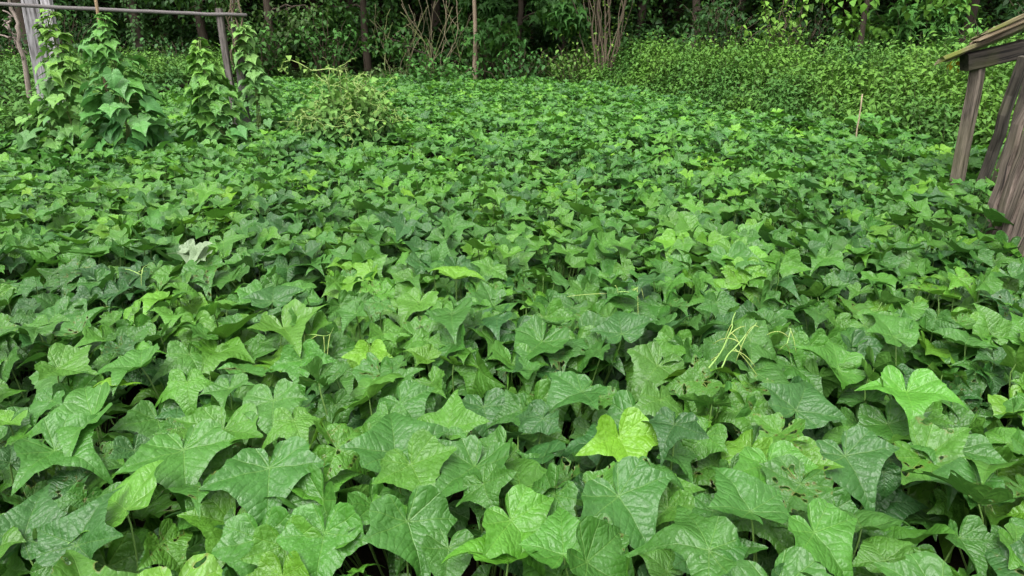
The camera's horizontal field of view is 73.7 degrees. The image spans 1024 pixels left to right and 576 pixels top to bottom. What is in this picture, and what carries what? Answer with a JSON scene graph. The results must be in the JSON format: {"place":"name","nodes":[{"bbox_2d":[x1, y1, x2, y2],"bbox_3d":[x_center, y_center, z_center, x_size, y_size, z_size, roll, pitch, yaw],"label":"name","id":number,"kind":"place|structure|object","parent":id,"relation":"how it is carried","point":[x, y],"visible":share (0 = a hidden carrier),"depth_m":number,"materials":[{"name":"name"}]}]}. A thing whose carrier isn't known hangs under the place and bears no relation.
{"place":"outdoors","nodes":[
{"label":"outdoors","id":0,"kind":"place"},
{"bbox_2d":[0,0,1008,575],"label":"ground","id":1,"kind":"structure","parent":0,"point":[366,556],"depth_m":8.26,"materials":[{"name":"soil"}]},
{"bbox_2d":[0,328,29,402],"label":"sweet potato plant","id":2,"kind":"object","parent":1,"relation":"on","point":[8,343],"visible":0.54,"depth_m":2.38,"materials":[{"name":"green plant"}]},
{"bbox_2d":[0,0,31,114],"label":"dead branch","id":3,"kind":"object","parent":1,"relation":"on","point":[17,41],"visible":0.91,"depth_m":7.98,"materials":[{"name":"wood"}]},
{"bbox_2d":[0,14,63,62],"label":"bush","id":4,"kind":"object","parent":1,"relation":"on","point":[3,46],"visible":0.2,"depth_m":14.56,"materials":[{"name":"green plant"}]},
{"bbox_2d":[0,276,74,394],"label":"sweet potato plant","id":5,"kind":"object","parent":1,"relation":"on","point":[29,304],"visible":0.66,"depth_m":2.81,"materials":[{"name":"green plant"}]},
{"bbox_2d":[0,86,83,163],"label":"weed clump","id":6,"kind":"object","parent":1,"relation":"on","point":[10,118],"visible":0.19,"depth_m":6.89,"materials":[{"name":"green plant"}]},
{"bbox_2d":[0,258,95,297],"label":"sweet potato plant","id":7,"kind":"object","parent":1,"relation":"on","point":[64,275],"visible":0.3,"depth_m":3.05,"materials":[{"name":"green plant"}]},
{"bbox_2d":[0,0,96,58],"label":"bush","id":8,"kind":"object","parent":1,"relation":"on","point":[84,30],"visible":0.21,"depth_m":15.81,"materials":[{"name":"green plant"}]},
{"bbox_2d":[0,388,113,513],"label":"sweet potato plant","id":9,"kind":"object","parent":1,"relation":"on","point":[15,426],"visible":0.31,"depth_m":1.98,"materials":[{"name":"green plant"}]},
{"bbox_2d":[12,0,122,55],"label":"corner tree","id":10,"kind":"object","parent":1,"relation":"on","point":[18,10],"visible":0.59,"depth_m":16.84,"materials":[{"name":"green plant"}]},
{"bbox_2d":[12,9,123,165],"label":"climbing vine","id":11,"kind":"object","parent":1,"relation":"on","point":[56,91],"visible":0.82,"depth_m":6.27,"materials":[{"name":"green plant"}]},
{"bbox_2d":[0,377,139,575],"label":"sweet potato plant","id":12,"kind":"object","parent":1,"relation":"on","point":[71,423],"visible":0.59,"depth_m":1.78,"materials":[{"name":"green plant"}]},
{"bbox_2d":[0,306,160,445],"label":"sweet potato plant","id":13,"kind":"object","parent":1,"relation":"on","point":[60,362],"visible":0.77,"depth_m":2.32,"materials":[{"name":"green plant"}]},
{"bbox_2d":[54,482,140,556],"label":"sweet potato plant","id":14,"kind":"object","parent":1,"relation":"on","point":[78,496],"visible":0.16,"depth_m":1.69,"materials":[{"name":"green plant"}]},
{"bbox_2d":[55,265,141,307],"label":"sweet potato plant","id":15,"kind":"object","parent":1,"relation":"on","point":[68,286],"visible":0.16,"depth_m":2.96,"materials":[{"name":"green plant"}]},
{"bbox_2d":[63,36,143,58],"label":"bush","id":16,"kind":"object","parent":1,"relation":"on","point":[81,51],"visible":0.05,"depth_m":14.88,"materials":[{"name":"green plant"}]},
{"bbox_2d":[94,0,117,143],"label":"climbing stake","id":17,"kind":"object","parent":1,"relation":"on","point":[97,12],"visible":0.18,"depth_m":6.05,"materials":[{"name":"brown wood"}]},
{"bbox_2d":[20,259,207,374],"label":"sweet potato plant","id":18,"kind":"object","parent":1,"relation":"on","point":[99,284],"visible":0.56,"depth_m":2.86,"materials":[{"name":"green plant"}]},
{"bbox_2d":[77,13,173,162],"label":"climbing vine","id":19,"kind":"object","parent":1,"relation":"on","point":[146,130],"visible":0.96,"depth_m":6.16,"materials":[{"name":"green plant"}]},
{"bbox_2d":[0,0,250,167],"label":"vine trellis","id":20,"kind":"object","parent":1,"relation":"on","point":[30,9],"visible":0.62,"depth_m":6.95,"materials":[{"name":"grey wood"}]},
{"bbox_2d":[226,0,243,79],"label":"dry vine","id":21,"kind":"object","parent":20,"relation":"attached to","point":[232,6],"visible":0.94,"depth_m":6.91,"materials":[{"name":"brown plant"}]},
{"bbox_2d":[98,290,222,404],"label":"sweet potato plant","id":22,"kind":"object","parent":1,"relation":"on","point":[142,328],"visible":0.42,"depth_m":2.47,"materials":[{"name":"green plant"}]},
{"bbox_2d":[0,460,325,575],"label":"sweet potato plant","id":23,"kind":"object","parent":1,"relation":"on","point":[47,532],"visible":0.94,"depth_m":1.49,"materials":[{"name":"green plant"}]},
{"bbox_2d":[0,42,333,111],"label":"weed patch","id":24,"kind":"object","parent":1,"relation":"on","point":[12,73],"visible":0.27,"depth_m":12.18,"materials":[{"name":"green plant"}]},
{"bbox_2d":[113,0,223,56],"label":"ivy clad tree","id":25,"kind":"object","parent":1,"relation":"on","point":[136,32],"visible":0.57,"depth_m":16.21,"materials":[{"name":"green plant"}]},
{"bbox_2d":[140,33,215,63],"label":"bush","id":26,"kind":"object","parent":1,"relation":"on","point":[166,47],"visible":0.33,"depth_m":15.19,"materials":[{"name":"green plant"}]},
{"bbox_2d":[140,239,217,300],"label":"sweet potato plant","id":27,"kind":"object","parent":1,"relation":"on","point":[183,252],"visible":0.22,"depth_m":3.06,"materials":[{"name":"green plant"}]},
{"bbox_2d":[96,398,285,565],"bbox_3d":[-0.901,0.558,1.838,0.571,0.434,0.586,0,21,0],"label":"sweet potato plant","id":28,"kind":"object","parent":1,"relation":"on","point":[195,451],"visible":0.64,"depth_m":1.79,"materials":[{"name":"green plant"}]},
{"bbox_2d":[155,0,256,51],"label":"hanging tree","id":29,"kind":"object","parent":1,"relation":"on","point":[200,23],"visible":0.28,"depth_m":17.45,"materials":[{"name":"green plant"}]},
{"bbox_2d":[91,299,339,447],"bbox_3d":[-0.951,0.374,2.257,0.754,0.484,0.624,0,21,0],"label":"sweet potato plant","id":30,"kind":"object","parent":1,"relation":"on","point":[200,361],"visible":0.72,"depth_m":2.25,"materials":[{"name":"green plant"}]},
{"bbox_2d":[181,245,249,300],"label":"sweet potato plant","id":31,"kind":"object","parent":1,"relation":"on","point":[212,261],"visible":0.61,"depth_m":2.98,"materials":[{"name":"green plant"}]},
{"bbox_2d":[175,37,258,155],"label":"climbing vine","id":32,"kind":"object","parent":1,"relation":"on","point":[214,84],"visible":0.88,"depth_m":6.51,"materials":[{"name":"green plant"}]},
{"bbox_2d":[156,285,302,402],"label":"sweet potato plant","id":33,"kind":"object","parent":1,"relation":"on","point":[278,297],"visible":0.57,"depth_m":2.50,"materials":[{"name":"green plant"}]},
{"bbox_2d":[213,14,300,76],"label":"bush","id":34,"kind":"object","parent":1,"relation":"on","point":[267,54],"visible":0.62,"depth_m":15.63,"materials":[{"name":"green plant"}]},
{"bbox_2d":[200,264,316,316],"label":"sweet potato plant","id":35,"kind":"object","parent":1,"relation":"on","point":[221,280],"visible":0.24,"depth_m":2.93,"materials":[{"name":"green plant"}]},
{"bbox_2d":[227,1,289,161],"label":"climbing vine","id":36,"kind":"object","parent":1,"relation":"on","point":[251,65],"visible":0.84,"depth_m":7.06,"materials":[{"name":"green plant"}]},
{"bbox_2d":[207,0,342,75],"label":"leaning tree","id":37,"kind":"object","parent":1,"relation":"on","point":[267,4],"visible":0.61,"depth_m":15.86,"materials":[{"name":"green plant"}]},
{"bbox_2d":[254,269,369,389],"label":"sweet potato plant","id":38,"kind":"object","parent":1,"relation":"on","point":[337,282],"visible":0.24,"depth_m":2.93,"materials":[{"name":"green plant"}]},
{"bbox_2d":[294,9,370,78],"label":"bush","id":39,"kind":"object","parent":1,"relation":"on","point":[336,53],"visible":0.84,"depth_m":15.96,"materials":[{"name":"green plant"}]},
{"bbox_2d":[236,356,441,508],"bbox_3d":[-0.385,0.499,1.936,0.733,0.498,0.605,0,21,0],"label":"sweet potato plant","id":40,"kind":"object","parent":1,"relation":"on","point":[404,394],"visible":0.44,"depth_m":1.92,"materials":[{"name":"green plant"}]},
{"bbox_2d":[198,389,489,575],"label":"sweet potato plant","id":41,"kind":"object","parent":1,"relation":"on","point":[402,455],"visible":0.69,"depth_m":1.61,"materials":[{"name":"green plant"}]},
{"bbox_2d":[277,55,411,175],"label":"vine bush","id":42,"kind":"object","parent":1,"relation":"on","point":[364,122],"visible":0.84,"depth_m":6.58,"materials":[{"name":"green plant"}]},
{"bbox_2d":[288,286,453,389],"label":"sweet potato plant","id":43,"kind":"object","parent":1,"relation":"on","point":[370,320],"visible":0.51,"depth_m":2.56,"materials":[{"name":"green plant"}]},
{"bbox_2d":[291,0,466,76],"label":"round leaf tree","id":44,"kind":"object","parent":1,"relation":"on","point":[364,12],"visible":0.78,"depth_m":16.59,"materials":[{"name":"green plant"}]},
{"bbox_2d":[354,63,421,80],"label":"bush","id":45,"kind":"object","parent":1,"relation":"on","point":[394,72],"visible":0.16,"depth_m":15.21,"materials":[{"name":"green plant"}]},
{"bbox_2d":[340,251,452,318],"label":"sweet potato plant","id":46,"kind":"object","parent":1,"relation":"on","point":[373,283],"visible":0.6,"depth_m":2.98,"materials":[{"name":"green plant"}]},
{"bbox_2d":[329,298,482,419],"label":"sweet potato plant","id":47,"kind":"object","parent":1,"relation":"on","point":[447,329],"visible":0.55,"depth_m":2.30,"materials":[{"name":"green plant"}]},
{"bbox_2d":[286,484,535,575],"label":"sweet potato plant","id":48,"kind":"object","parent":1,"relation":"on","point":[417,539],"visible":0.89,"depth_m":1.45,"materials":[{"name":"green plant"}]},
{"bbox_2d":[369,0,473,74],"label":"bare thicket","id":49,"kind":"object","parent":1,"relation":"on","point":[430,35],"visible":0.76,"depth_m":15.83,"materials":[{"name":"brown plant"}]},
{"bbox_2d":[431,0,441,45],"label":"forest tree","id":50,"kind":"object","parent":1,"relation":"on","point":[436,10],"visible":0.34,"depth_m":19.88,"materials":[{"name":"brown plant"}]},
{"bbox_2d":[391,54,484,95],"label":"bush","id":51,"kind":"object","parent":1,"relation":"on","point":[424,76],"visible":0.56,"depth_m":14.74,"materials":[{"name":"green plant"}]},
{"bbox_2d":[433,0,477,79],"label":"slim tree","id":52,"kind":"object","parent":1,"relation":"on","point":[474,30],"visible":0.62,"depth_m":15.62,"materials":[{"name":"brown plant"}]},
{"bbox_2d":[415,327,513,437],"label":"sweet potato plant","id":53,"kind":"object","parent":1,"relation":"on","point":[470,375],"visible":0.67,"depth_m":2.20,"materials":[{"name":"green plant"}]},
{"bbox_2d":[420,254,513,355],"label":"sweet potato plant","id":54,"kind":"object","parent":1,"relation":"on","point":[462,272],"visible":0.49,"depth_m":2.94,"materials":[{"name":"green plant"}]},
{"bbox_2d":[452,16,522,80],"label":"bush","id":55,"kind":"object","parent":1,"relation":"on","point":[481,60],"visible":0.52,"depth_m":16.09,"materials":[{"name":"green plant"}]},
{"bbox_2d":[291,45,688,108],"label":"verge weeds","id":56,"kind":"object","parent":1,"relation":"on","point":[353,73],"visible":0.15,"depth_m":16.63,"materials":[{"name":"green plant"}]},
{"bbox_2d":[0,69,1023,448],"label":"sweet potato foliage","id":57,"kind":"object","parent":1,"relation":"on","point":[864,207],"visible":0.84,"depth_m":4.56,"materials":[{"name":"green plant"}]},
{"bbox_2d":[0,0,1023,75],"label":"forest undergrowth","id":58,"kind":"object","parent":1,"relation":"on","point":[545,41],"visible":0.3,"depth_m":19.12,"materials":[{"name":"green plant"}]},
{"bbox_2d":[406,399,618,575],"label":"sweet potato plant","id":59,"kind":"object","parent":1,"relation":"on","point":[492,473],"visible":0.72,"depth_m":1.60,"materials":[{"name":"green plant"}]},
{"bbox_2d":[455,267,569,377],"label":"sweet potato plant","id":60,"kind":"object","parent":1,"relation":"on","point":[500,300],"visible":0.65,"depth_m":2.86,"materials":[{"name":"green plant"}]},
{"bbox_2d":[471,39,567,82],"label":"bush","id":61,"kind":"object","parent":1,"relation":"on","point":[516,67],"visible":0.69,"depth_m":14.97,"materials":[{"name":"green plant"}]},
{"bbox_2d":[447,0,599,67],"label":"branching tree","id":62,"kind":"object","parent":1,"relation":"on","point":[556,16],"visible":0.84,"depth_m":15.33,"materials":[{"name":"green plant"}]},
{"bbox_2d":[462,314,616,480],"bbox_3d":[0.127,0.425,2.143,0.585,0.505,0.564,9,22,22],"label":"sweet potato plant","id":63,"kind":"object","parent":1,"relation":"on","point":[555,387],"visible":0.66,"depth_m":2.06,"materials":[{"name":"green plant"}]},
{"bbox_2d":[465,299,653,428],"bbox_3d":[0.144,0.291,2.481,0.679,0.481,0.440,0,21,0],"label":"sweet potato plant","id":64,"kind":"object","parent":1,"relation":"on","point":[617,328],"visible":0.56,"depth_m":2.35,"materials":[{"name":"green plant"}]},
{"bbox_2d":[541,41,597,98],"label":"bush","id":65,"kind":"object","parent":1,"relation":"on","point":[571,72],"visible":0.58,"depth_m":14.53,"materials":[{"name":"green plant"}]},
{"bbox_2d":[508,273,648,374],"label":"sweet potato plant","id":66,"kind":"object","parent":1,"relation":"on","point":[560,306],"visible":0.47,"depth_m":2.71,"materials":[{"name":"green plant"}]},
{"bbox_2d":[526,0,653,79],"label":"multi stem tree","id":67,"kind":"object","parent":1,"relation":"on","point":[600,39],"visible":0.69,"depth_m":14.57,"materials":[{"name":"brown plant"}]},
{"bbox_2d":[570,259,662,303],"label":"sweet potato plant","id":68,"kind":"object","parent":1,"relation":"on","point":[626,272],"visible":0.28,"depth_m":3.03,"materials":[{"name":"green plant"}]},
{"bbox_2d":[635,1,645,42],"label":"forest tree","id":69,"kind":"object","parent":1,"relation":"on","point":[641,9],"visible":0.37,"depth_m":20.14,"materials":[{"name":"brown plant"}]},
{"bbox_2d":[519,406,767,575],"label":"sweet potato plant","id":70,"kind":"object","parent":1,"relation":"on","point":[633,497],"visible":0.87,"depth_m":1.48,"materials":[{"name":"green plant"}]},
{"bbox_2d":[608,25,700,72],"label":"bush","id":71,"kind":"object","parent":1,"relation":"on","point":[661,30],"visible":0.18,"depth_m":15.04,"materials":[{"name":"green plant"}]},
{"bbox_2d":[598,254,747,322],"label":"sweet potato plant","id":72,"kind":"object","parent":1,"relation":"on","point":[683,273],"visible":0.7,"depth_m":2.83,"materials":[{"name":"green plant"}]},
{"bbox_2d":[610,291,739,392],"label":"sweet potato plant","id":73,"kind":"object","parent":1,"relation":"on","point":[722,305],"visible":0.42,"depth_m":2.54,"materials":[{"name":"green plant"}]},
{"bbox_2d":[611,0,749,69],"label":"shade tree","id":74,"kind":"object","parent":1,"relation":"on","point":[696,4],"visible":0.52,"depth_m":16.39,"materials":[{"name":"green plant"}]},
{"bbox_2d":[591,325,789,494],"bbox_3d":[0.556,0.458,2.042,0.567,0.478,0.706,12,24,30],"label":"sweet potato plant","id":75,"kind":"object","parent":1,"relation":"on","point":[713,405],"visible":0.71,"depth_m":2.02,"materials":[{"name":"green plant"}]},
{"bbox_2d":[708,312,744,368],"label":"bare vine","id":76,"kind":"object","parent":75,"relation":"on","point":[718,354],"visible":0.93,"depth_m":2.11,"materials":[{"name":"green plant"}]},
{"bbox_2d":[712,323,757,374],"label":"bare vine","id":77,"kind":"object","parent":75,"relation":"on","point":[746,334],"visible":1,"depth_m":2.08,"materials":[{"name":"green plant"}]},
{"bbox_2d":[678,0,766,73],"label":"bush","id":78,"kind":"object","parent":1,"relation":"on","point":[725,33],"visible":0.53,"depth_m":14.95,"materials":[{"name":"green plant"}]},
{"bbox_2d":[623,505,831,575],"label":"sweet potato plant","id":79,"kind":"object","parent":1,"relation":"on","point":[695,541],"visible":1,"depth_m":1.23,"materials":[{"name":"green plant"}]},
{"bbox_2d":[734,0,745,22],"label":"forest tree","id":80,"kind":"object","parent":1,"relation":"on","point":[742,9],"depth_m":20.82,"materials":[{"name":"brown plant"}]},
{"bbox_2d":[646,300,847,440],"bbox_3d":[0.816,0.298,2.409,0.727,0.519,0.531,-9,22,-22],"label":"sweet potato plant","id":81,"kind":"object","parent":1,"relation":"on","point":[767,321],"visible":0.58,"depth_m":2.26,"materials":[{"name":"green plant"}]},
{"bbox_2d":[736,0,808,66],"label":"sapling","id":82,"kind":"object","parent":1,"relation":"on","point":[776,29],"visible":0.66,"depth_m":11.88,"materials":[{"name":"green plant"}]},
{"bbox_2d":[701,236,849,310],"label":"sweet potato plant","id":83,"kind":"object","parent":1,"relation":"on","point":[739,254],"visible":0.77,"depth_m":2.89,"materials":[{"name":"green plant"}]},
{"bbox_2d":[690,429,910,575],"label":"sweet potato plant","id":84,"kind":"object","parent":1,"relation":"on","point":[763,491],"visible":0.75,"depth_m":1.53,"materials":[{"name":"green plant"}]},
{"bbox_2d":[765,0,852,65],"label":"bush","id":85,"kind":"object","parent":1,"relation":"on","point":[815,34],"visible":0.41,"depth_m":14.69,"materials":[{"name":"green plant"}]},
{"bbox_2d":[710,345,929,536],"bbox_3d":[0.882,0.498,1.945,0.551,0.471,0.769,14,25,33],"label":"sweet potato plant","id":86,"kind":"object","parent":1,"relation":"on","point":[800,404],"visible":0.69,"depth_m":1.84,"materials":[{"name":"green plant"}]},
{"bbox_2d":[753,272,920,369],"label":"sweet potato plant","id":87,"kind":"object","parent":1,"relation":"on","point":[827,317],"visible":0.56,"depth_m":2.70,"materials":[{"name":"green plant"}]},
{"bbox_2d":[795,0,980,50],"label":"broadleaf tree","id":88,"kind":"object","parent":1,"relation":"on","point":[846,23],"visible":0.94,"depth_m":12.72,"materials":[{"name":"green plant"}]},
{"bbox_2d":[836,269,966,320],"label":"sweet potato plant","id":89,"kind":"object","parent":1,"relation":"on","point":[857,287],"visible":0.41,"depth_m":2.98,"materials":[{"name":"green plant"}]},
{"bbox_2d":[793,339,1023,569],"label":"sweet potato plant","id":90,"kind":"object","parent":1,"relation":"on","point":[921,427],"visible":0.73,"depth_m":1.95,"materials":[{"name":"green plant"}]},
{"bbox_2d":[815,515,1002,575],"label":"sweet potato plant","id":91,"kind":"object","parent":1,"relation":"on","point":[893,552],"visible":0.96,"depth_m":1.44,"materials":[{"name":"green plant"}]},
{"bbox_2d":[855,0,981,60],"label":"bush","id":92,"kind":"object","parent":1,"relation":"on","point":[904,29],"visible":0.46,"depth_m":13.32,"materials":[{"name":"green plant"}]},
{"bbox_2d":[836,313,1023,427],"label":"sweet potato plant","id":93,"kind":"object","parent":1,"relation":"on","point":[933,355],"visible":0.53,"depth_m":2.34,"materials":[{"name":"green plant"}]},
{"bbox_2d":[904,266,1005,338],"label":"sweet potato plant","id":94,"kind":"object","parent":1,"relation":"on","point":[942,273],"visible":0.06,"depth_m":3.10,"materials":[{"name":"green plant"}]},
{"bbox_2d":[892,0,1023,49],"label":"tree","id":95,"kind":"object","parent":1,"relation":"on","point":[978,12],"visible":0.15,"depth_m":14.28,"materials":[{"name":"green plant"}]},
{"bbox_2d":[895,266,1023,401],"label":"sweet potato plant","id":96,"kind":"object","parent":1,"relation":"on","point":[963,315],"visible":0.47,"depth_m":2.70,"materials":[{"name":"green plant"}]},
{"bbox_2d":[903,427,1023,575],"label":"sweet potato plant","id":97,"kind":"object","parent":1,"relation":"on","point":[977,485],"visible":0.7,"depth_m":1.69,"materials":[{"name":"green plant"}]},
{"bbox_2d":[926,303,1023,424],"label":"sweet potato plant","id":98,"kind":"object","parent":1,"relation":"on","point":[991,329],"visible":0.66,"depth_m":2.44,"materials":[{"name":"green plant"}]},
{"bbox_2d":[934,14,1023,271],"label":"wooden shed","id":99,"kind":"structure","parent":1,"relation":"on","point":[1007,197],"depth_m":4.51,"materials":[{"name":"brown wood"}]},
{"bbox_2d":[947,262,1023,315],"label":"sweet potato plant","id":100,"kind":"object","parent":1,"relation":"on","point":[1012,277],"visible":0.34,"depth_m":2.90,"materials":[{"name":"green plant"}]},
{"bbox_2d":[954,18,1023,49],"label":"bush","id":101,"kind":"object","parent":1,"relation":"on","point":[970,32],"visible":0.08,"depth_m":11.50,"materials":[{"name":"green plant"}]},
{"bbox_2d":[984,533,1023,575],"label":"sweet potato plant","id":102,"kind":"object","parent":1,"relation":"on","point":[998,560],"visible":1,"depth_m":1.44,"materials":[{"name":"green plant"}]},
{"bbox_2d":[988,343,1023,430],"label":"sweet potato plant","id":103,"kind":"object","parent":1,"relation":"on","point":[1013,359],"visible":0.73,"depth_m":2.12,"materials":[{"name":"green plant"}]},
{"bbox_2d":[998,0,1023,37],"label":"bush","id":104,"kind":"object","parent":1,"relation":"on","point":[1005,2],"visible":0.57,"depth_m":13.03,"materials":[{"name":"green plant"}]},
{"bbox_2d":[549,14,1023,160],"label":"weed bank","id":105,"kind":"structure","parent":0,"point":[878,82],"depth_m":9.34,"materials":[{"name":"green plant"}]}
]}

